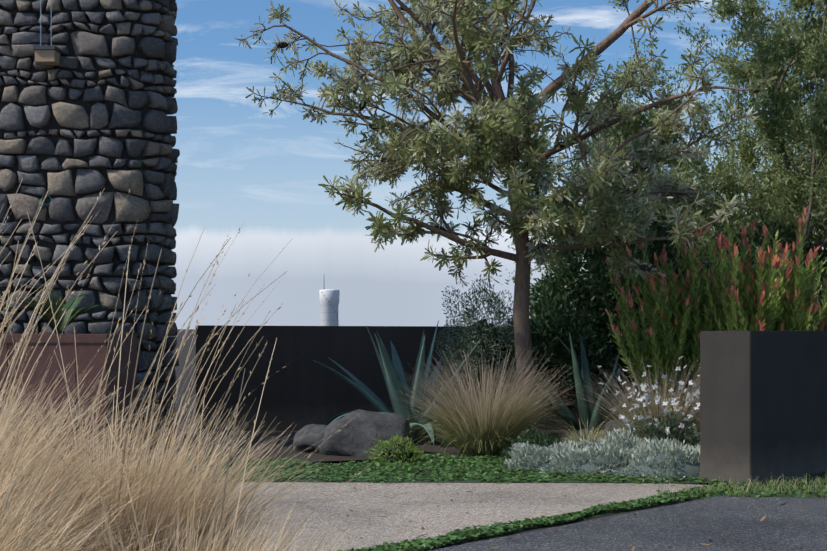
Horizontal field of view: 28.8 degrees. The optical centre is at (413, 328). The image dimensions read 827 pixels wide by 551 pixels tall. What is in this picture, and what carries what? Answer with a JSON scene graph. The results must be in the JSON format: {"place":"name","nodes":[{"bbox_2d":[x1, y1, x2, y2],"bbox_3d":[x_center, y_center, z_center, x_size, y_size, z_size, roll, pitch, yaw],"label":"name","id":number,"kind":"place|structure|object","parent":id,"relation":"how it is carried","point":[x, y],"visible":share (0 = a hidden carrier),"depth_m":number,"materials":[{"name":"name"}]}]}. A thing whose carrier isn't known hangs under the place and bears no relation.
{"place":"outdoors","nodes":[
{"label":"outdoors","id":0,"kind":"place"},
{"bbox_2d":[38,195,51,208],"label":"leaf","id":1,"kind":"object","parent":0,"point":[48,199],"visible":0.92,"depth_m":13.88,"materials":[{"name":"teal plant"}]},
{"bbox_2d":[40,0,51,45],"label":"suspension cables","id":2,"kind":"object","parent":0,"point":[40,22],"depth_m":13.88,"materials":[{"name":"grey metal"}]},
{"bbox_2d":[0,0,179,449],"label":"stone wall","id":3,"kind":"structure","parent":0,"point":[162,48],"depth_m":14.08,"materials":[{"name":"grey stone"}]},
{"bbox_2d":[35,50,60,65],"bbox_3d":[-3.171,-2.348,13.944,0.170,0.100,0.220,0,0,2],"label":"timber ledge","id":4,"kind":"object","parent":3,"relation":"attached to","point":[47,57],"visible":0.86,"depth_m":13.84,"materials":[{"name":"beige wood"}]},
{"bbox_2d":[33,46,61,53],"bbox_3d":[-3.171,-2.415,13.934,0.190,0.030,0.250,0,0,2],"label":"lamp cap","id":5,"kind":"object","parent":4,"relation":"on","point":[57,49],"visible":0.57,"depth_m":13.81,"materials":[{"name":"grey metal"}]},
{"bbox_2d":[60,329,712,550],"bbox_3d":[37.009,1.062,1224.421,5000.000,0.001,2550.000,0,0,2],"label":"ground","id":6,"kind":"structure","parent":0,"point":[427,448],"depth_m":14.99,"materials":[{"name":"soil"}]},
{"bbox_2d":[0,334,136,473],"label":"corten planter","id":7,"kind":"object","parent":6,"relation":"on","point":[88,346],"visible":0.47,"depth_m":11.67,"materials":[{"name":"brown metal"}]},
{"bbox_2d":[8,289,107,333],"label":"fern stems","id":8,"kind":"object","parent":7,"relation":"on","point":[60,331],"visible":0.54,"depth_m":12.25,"materials":[{"name":"green plant"}]},
{"bbox_2d":[7,289,102,330],"bbox_3d":[-2.772,-0.139,12.318,0.520,0.312,0.795,0,0,25],"label":"fern pinnae","id":9,"kind":"object","parent":8,"relation":"attached to","point":[59,314],"visible":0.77,"depth_m":12.20,"materials":[{"name":"green plant"}]},
{"bbox_2d":[293,424,326,453],"bbox_3d":[-0.755,1.027,13.897,0.625,0.402,0.543,0,0,27],"label":"boulder","id":10,"kind":"object","parent":6,"relation":"on","point":[311,435],"visible":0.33,"depth_m":13.72,"materials":[{"name":"grey stone"}]},
{"bbox_2d":[319,289,339,325],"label":"water tower","id":11,"kind":"structure","parent":6,"relation":"on","point":[331,296],"depth_m":418.70,"materials":[{"name":"white"}]},
{"bbox_2d":[321,409,413,456],"bbox_3d":[-0.379,0.959,13.618,0.799,0.559,0.633,0,0,2],"label":"boulder","id":12,"kind":"object","parent":6,"relation":"on","point":[358,433],"visible":0.65,"depth_m":13.38,"materials":[{"name":"grey stone"}]},
{"bbox_2d":[64,482,705,550],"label":"beige paving","id":13,"kind":"structure","parent":6,"relation":"on","point":[401,505],"depth_m":9.54,"materials":[{"name":"beige concrete"}]},
{"bbox_2d":[0,183,62,342],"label":"dry grass stalks","id":14,"kind":"object","parent":13,"relation":"on","point":[26,283],"visible":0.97,"depth_m":6.13,"materials":[{"name":"beige plant"}]},
{"bbox_2d":[0,178,61,341],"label":"grass seed heads","id":15,"kind":"object","parent":14,"relation":"attached to","point":[33,278],"visible":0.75,"depth_m":6.07,"materials":[{"name":"beige plant"}]},
{"bbox_2d":[0,380,85,471],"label":"dry grass blades","id":16,"kind":"object","parent":13,"relation":"on","point":[21,417],"visible":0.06,"depth_m":6.14,"materials":[{"name":"beige plant"}]},
{"bbox_2d":[313,320,480,443],"bbox_3d":[-0.072,0.486,14.961,1.740,1.125,1.514,0,0,-28],"label":"agave","id":17,"kind":"object","parent":6,"relation":"on","point":[394,371],"visible":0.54,"depth_m":14.84,"materials":[{"name":"green plant"}]},
{"bbox_2d":[380,444,413,462],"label":"shrub","id":18,"kind":"object","parent":6,"relation":"on","point":[397,455],"visible":0.29,"depth_m":12.53,"materials":[{"name":"green plant"}]},
{"bbox_2d":[196,325,699,430],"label":"wall","id":19,"kind":"structure","parent":6,"relation":"on","point":[302,389],"depth_m":16.70,"materials":[{"name":"black paint"}]},
{"bbox_2d":[92,451,826,483],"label":"ground cover","id":20,"kind":"object","parent":6,"relation":"on","point":[479,467],"visible":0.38,"depth_m":11.58,"materials":[{"name":"green plant"}]},
{"bbox_2d":[363,434,424,462],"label":"tuft","id":21,"kind":"object","parent":20,"relation":"on","point":[415,456],"visible":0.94,"depth_m":12.54,"materials":[{"name":"green plant"}]},
{"bbox_2d":[499,424,571,461],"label":"shrub","id":22,"kind":"object","parent":20,"relation":"on","point":[543,441],"visible":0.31,"depth_m":12.47,"materials":[{"name":"green plant"}]},
{"bbox_2d":[554,418,613,449],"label":"tussock","id":23,"kind":"object","parent":20,"relation":"on","point":[585,437],"visible":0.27,"depth_m":12.89,"materials":[{"name":"beige plant"}]},
{"bbox_2d":[434,274,515,404],"bbox_3d":[0.657,0.100,15.196,0.950,1.237,1.004,0,0,2],"label":"westringia shrub","id":24,"kind":"object","parent":6,"relation":"on","point":[471,310],"depth_m":15.02,"materials":[{"name":"green plant"}]},
{"bbox_2d":[395,376,572,456],"bbox_3d":[0.594,0.706,13.401,1.657,0.746,1.249,0,0,2],"label":"tussock","id":25,"kind":"object","parent":6,"relation":"on","point":[459,445],"visible":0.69,"depth_m":13.24,"materials":[{"name":"plant"}]},
{"bbox_2d":[388,343,583,456],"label":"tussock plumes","id":26,"kind":"object","parent":6,"relation":"on","point":[479,400],"visible":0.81,"depth_m":13.22,"materials":[{"name":"beige plant"}]},
{"bbox_2d":[243,0,765,444],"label":"banksia tree","id":27,"kind":"object","parent":6,"relation":"on","point":[522,330],"visible":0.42,"depth_m":13.76,"materials":[{"name":"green plant"}]},
{"bbox_2d":[235,0,777,286],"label":"banksia leaves","id":28,"kind":"object","parent":27,"relation":"attached to","point":[549,206],"visible":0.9,"depth_m":13.41,"materials":[{"name":"green plant"}]},
{"bbox_2d":[276,0,759,271],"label":"banksia cones","id":29,"kind":"object","parent":27,"relation":"attached to","point":[642,267],"visible":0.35,"depth_m":13.62,"materials":[{"name":"brown"}]},
{"bbox_2d":[502,440,583,470],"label":"silver bush","id":30,"kind":"object","parent":6,"relation":"on","point":[520,453],"depth_m":11.88,"materials":[{"name":"plant"}]},
{"bbox_2d":[337,481,759,550],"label":"ground cover","id":31,"kind":"object","parent":6,"relation":"on","point":[451,537],"visible":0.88,"depth_m":8.55,"materials":[{"name":"green plant"}]},
{"bbox_2d":[533,338,580,414],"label":"dark shrub","id":32,"kind":"object","parent":6,"relation":"on","point":[571,391],"visible":0.08,"depth_m":15.28,"materials":[{"name":"green plant"}]},
{"bbox_2d":[503,289,620,388],"bbox_3d":[1.309,0.112,15.459,1.325,0.997,0.973,0,0,2],"label":"dark shrub","id":33,"kind":"object","parent":32,"relation":"on","point":[575,328],"visible":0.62,"depth_m":15.21,"materials":[{"name":"green plant"}]},
{"bbox_2d":[529,165,719,344],"bbox_3d":[2.171,-0.740,15.907,2.272,1.917,1.516,0,0,2],"label":"dark shrub","id":34,"kind":"object","parent":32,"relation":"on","point":[568,277],"visible":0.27,"depth_m":15.56,"materials":[{"name":"green plant"}]},
{"bbox_2d":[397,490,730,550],"bbox_3d":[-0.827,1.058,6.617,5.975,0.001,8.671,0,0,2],"label":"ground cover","id":35,"kind":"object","parent":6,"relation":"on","point":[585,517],"visible":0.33,"depth_m":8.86,"materials":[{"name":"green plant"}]},
{"bbox_2d":[560,428,599,441],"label":"ground cover","id":36,"kind":"object","parent":6,"relation":"on","point":[578,434],"visible":0.17,"depth_m":13.24,"materials":[{"name":"grey plant"}]},
{"bbox_2d":[536,439,632,475],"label":"silver bush","id":37,"kind":"object","parent":6,"relation":"on","point":[613,448],"depth_m":11.52,"materials":[{"name":"plant"}]},
{"bbox_2d":[521,333,663,441],"bbox_3d":[1.278,0.567,13.869,1.490,1.062,1.526,0,0,-15],"label":"agave","id":38,"kind":"object","parent":6,"relation":"on","point":[586,410],"visible":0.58,"depth_m":13.74,"materials":[{"name":"green plant"}]},
{"bbox_2d":[601,419,627,437],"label":"shrub","id":39,"kind":"object","parent":6,"relation":"on","point":[611,424],"visible":0.08,"depth_m":13.57,"materials":[{"name":"plant"}]},
{"bbox_2d":[577,427,654,453],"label":"silver bush","id":40,"kind":"object","parent":6,"relation":"on","point":[624,439],"depth_m":12.13,"materials":[{"name":"grey plant"}]},
{"bbox_2d":[546,307,691,415],"bbox_3d":[2.063,0.443,15.097,1.632,1.306,2.023,0,0,44],"label":"agave","id":41,"kind":"object","parent":6,"relation":"on","point":[594,385],"visible":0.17,"depth_m":15.17,"materials":[{"name":"green plant"}]},
{"bbox_2d":[588,384,699,445],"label":"tussock","id":42,"kind":"object","parent":6,"relation":"on","point":[682,436],"visible":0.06,"depth_m":12.86,"materials":[{"name":"plant"}]},
{"bbox_2d":[572,356,699,438],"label":"tussock plumes","id":43,"kind":"object","parent":42,"relation":"on","point":[651,398],"visible":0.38,"depth_m":12.91,"materials":[{"name":"beige plant"}]},
{"bbox_2d":[598,348,699,446],"bbox_3d":[2.010,0.588,12.713,1.164,0.947,1.305,0,0,2],"label":"gaura","id":44,"kind":"object","parent":6,"relation":"on","point":[646,398],"depth_m":12.59,"materials":[{"name":"white plant"}]},
{"bbox_2d":[605,220,826,442],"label":"flowering shrub","id":45,"kind":"object","parent":6,"relation":"on","point":[776,325],"depth_m":13.42,"materials":[{"name":"green plant"}]},
{"bbox_2d":[605,206,826,345],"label":"leucadendron bracts","id":46,"kind":"object","parent":45,"relation":"attached to","point":[775,264],"visible":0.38,"depth_m":13.46,"materials":[{"name":"red plant"}]},
{"bbox_2d":[679,218,826,318],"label":"red flower tips","id":47,"kind":"object","parent":6,"relation":"on","point":[760,228],"visible":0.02,"depth_m":15.84,"materials":[{"name":"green plant"}]},
{"bbox_2d":[691,483,826,498],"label":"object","id":48,"kind":"structure","parent":6,"relation":"on","point":[785,495],"depth_m":10.26,"materials":[{"name":"green"}]},
{"bbox_2d":[611,435,699,480],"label":"silver bush","id":49,"kind":"object","parent":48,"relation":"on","point":[647,448],"depth_m":11.20,"materials":[{"name":"plant"}]},
{"bbox_2d":[660,438,698,452],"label":"silver bush","id":50,"kind":"object","parent":48,"relation":"on","point":[676,441],"depth_m":11.93,"materials":[{"name":"plant"}]},
{"bbox_2d":[656,480,826,496],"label":"grass strip","id":51,"kind":"object","parent":48,"relation":"on","point":[758,495],"visible":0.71,"depth_m":10.25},
{"bbox_2d":[658,471,826,497],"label":"grass","id":52,"kind":"structure","parent":48,"relation":"on","point":[780,487],"depth_m":10.27,"materials":[{"name":"green plant"}]},
{"bbox_2d":[700,331,826,483],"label":"rendered wall end","id":53,"kind":"structure","parent":6,"relation":"on","point":[763,404],"depth_m":11.03,"materials":[{"name":"grey paint"}]},
{"bbox_2d":[167,0,823,328],"label":"sky","id":54,"kind":"structure","parent":0,"point":[238,164],"materials":[{"name":"blue"}]},
{"bbox_2d":[431,495,826,550],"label":"dark paving","id":55,"kind":"structure","parent":0,"point":[789,526],"depth_m":8.35,"materials":[{"name":"grey asphalt"}]},
{"bbox_2d":[0,253,121,540],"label":"dry grass stalks","id":56,"kind":"object","parent":55,"relation":"on","point":[22,390],"visible":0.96,"depth_m":3.84,"materials":[{"name":"beige plant"}]},
{"bbox_2d":[0,254,128,468],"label":"grass seed heads","id":57,"kind":"object","parent":56,"relation":"attached to","point":[58,435],"visible":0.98,"depth_m":3.83,"materials":[{"name":"beige plant"}]},
{"bbox_2d":[0,188,136,445],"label":"dry grass stalks","id":58,"kind":"object","parent":55,"relation":"on","point":[51,280],"visible":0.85,"depth_m":4.72,"materials":[{"name":"beige plant"}]},
{"bbox_2d":[0,430,187,550],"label":"dry grass blades","id":59,"kind":"object","parent":55,"relation":"on","point":[25,540],"visible":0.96,"depth_m":3.87,"materials":[{"name":"beige plant"}]},
{"bbox_2d":[0,350,213,550],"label":"dry grass blades","id":60,"kind":"object","parent":55,"relation":"on","point":[31,443],"visible":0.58,"depth_m":4.61,"materials":[{"name":"beige plant"}]},
{"bbox_2d":[0,212,292,550],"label":"dry grass stalks","id":61,"kind":"object","parent":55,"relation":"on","point":[159,407],"visible":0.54,"depth_m":5.18,"materials":[{"name":"beige plant"}]},
{"bbox_2d":[2,227,285,415],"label":"grass seed heads","id":62,"kind":"object","parent":61,"relation":"attached to","point":[225,374],"visible":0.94,"depth_m":5.18,"materials":[{"name":"beige plant"}]},
{"bbox_2d":[0,385,355,550],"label":"dry grass blades","id":63,"kind":"object","parent":55,"relation":"on","point":[183,502],"visible":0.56,"depth_m":4.97,"materials":[{"name":"beige plant"}]},
{"bbox_2d":[17,491,360,550],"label":"dry grass blades","id":64,"kind":"object","parent":55,"relation":"on","point":[239,546],"visible":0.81,"depth_m":4.43,"materials":[{"name":"beige plant"}]},
{"bbox_2d":[47,335,368,550],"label":"dry grass stalks","id":65,"kind":"object","parent":55,"relation":"on","point":[203,528],"visible":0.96,"depth_m":4.46,"materials":[{"name":"beige plant"}]},
{"bbox_2d":[45,341,360,517],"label":"grass seed heads","id":66,"kind":"object","parent":65,"relation":"attached to","point":[200,439],"visible":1,"depth_m":4.41,"materials":[{"name":"beige plant"}]},
{"bbox_2d":[239,482,808,550],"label":"leaf litter","id":67,"kind":"object","parent":55,"relation":"on","point":[633,547],"visible":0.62,"depth_m":8.74,"materials":[{"name":"plant"}]},
{"bbox_2d":[488,0,826,330],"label":"tea tree","id":68,"kind":"object","parent":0,"point":[772,50],"depth_m":16.02,"materials":[{"name":"green plant"}]},
{"bbox_2d":[574,259,659,392],"bbox_3d":[2.074,-0.040,15.921,1.006,1.374,0.644,0,0,2],"label":"dark shrub","id":69,"kind":"object","parent":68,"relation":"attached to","point":[614,351],"visible":0.04,"depth_m":15.69,"materials":[{"name":"green plant"}]},
{"bbox_2d":[694,147,826,275],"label":"tea tree","id":70,"kind":"object","parent":68,"relation":"attached to","point":[744,191],"visible":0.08,"depth_m":16.29,"materials":[{"name":"green plant"}]},
{"bbox_2d":[701,74,826,257],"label":"tea tree","id":71,"kind":"object","parent":68,"relation":"attached to","point":[783,168],"visible":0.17,"depth_m":16.41,"materials":[{"name":"green plant"}]}
]}

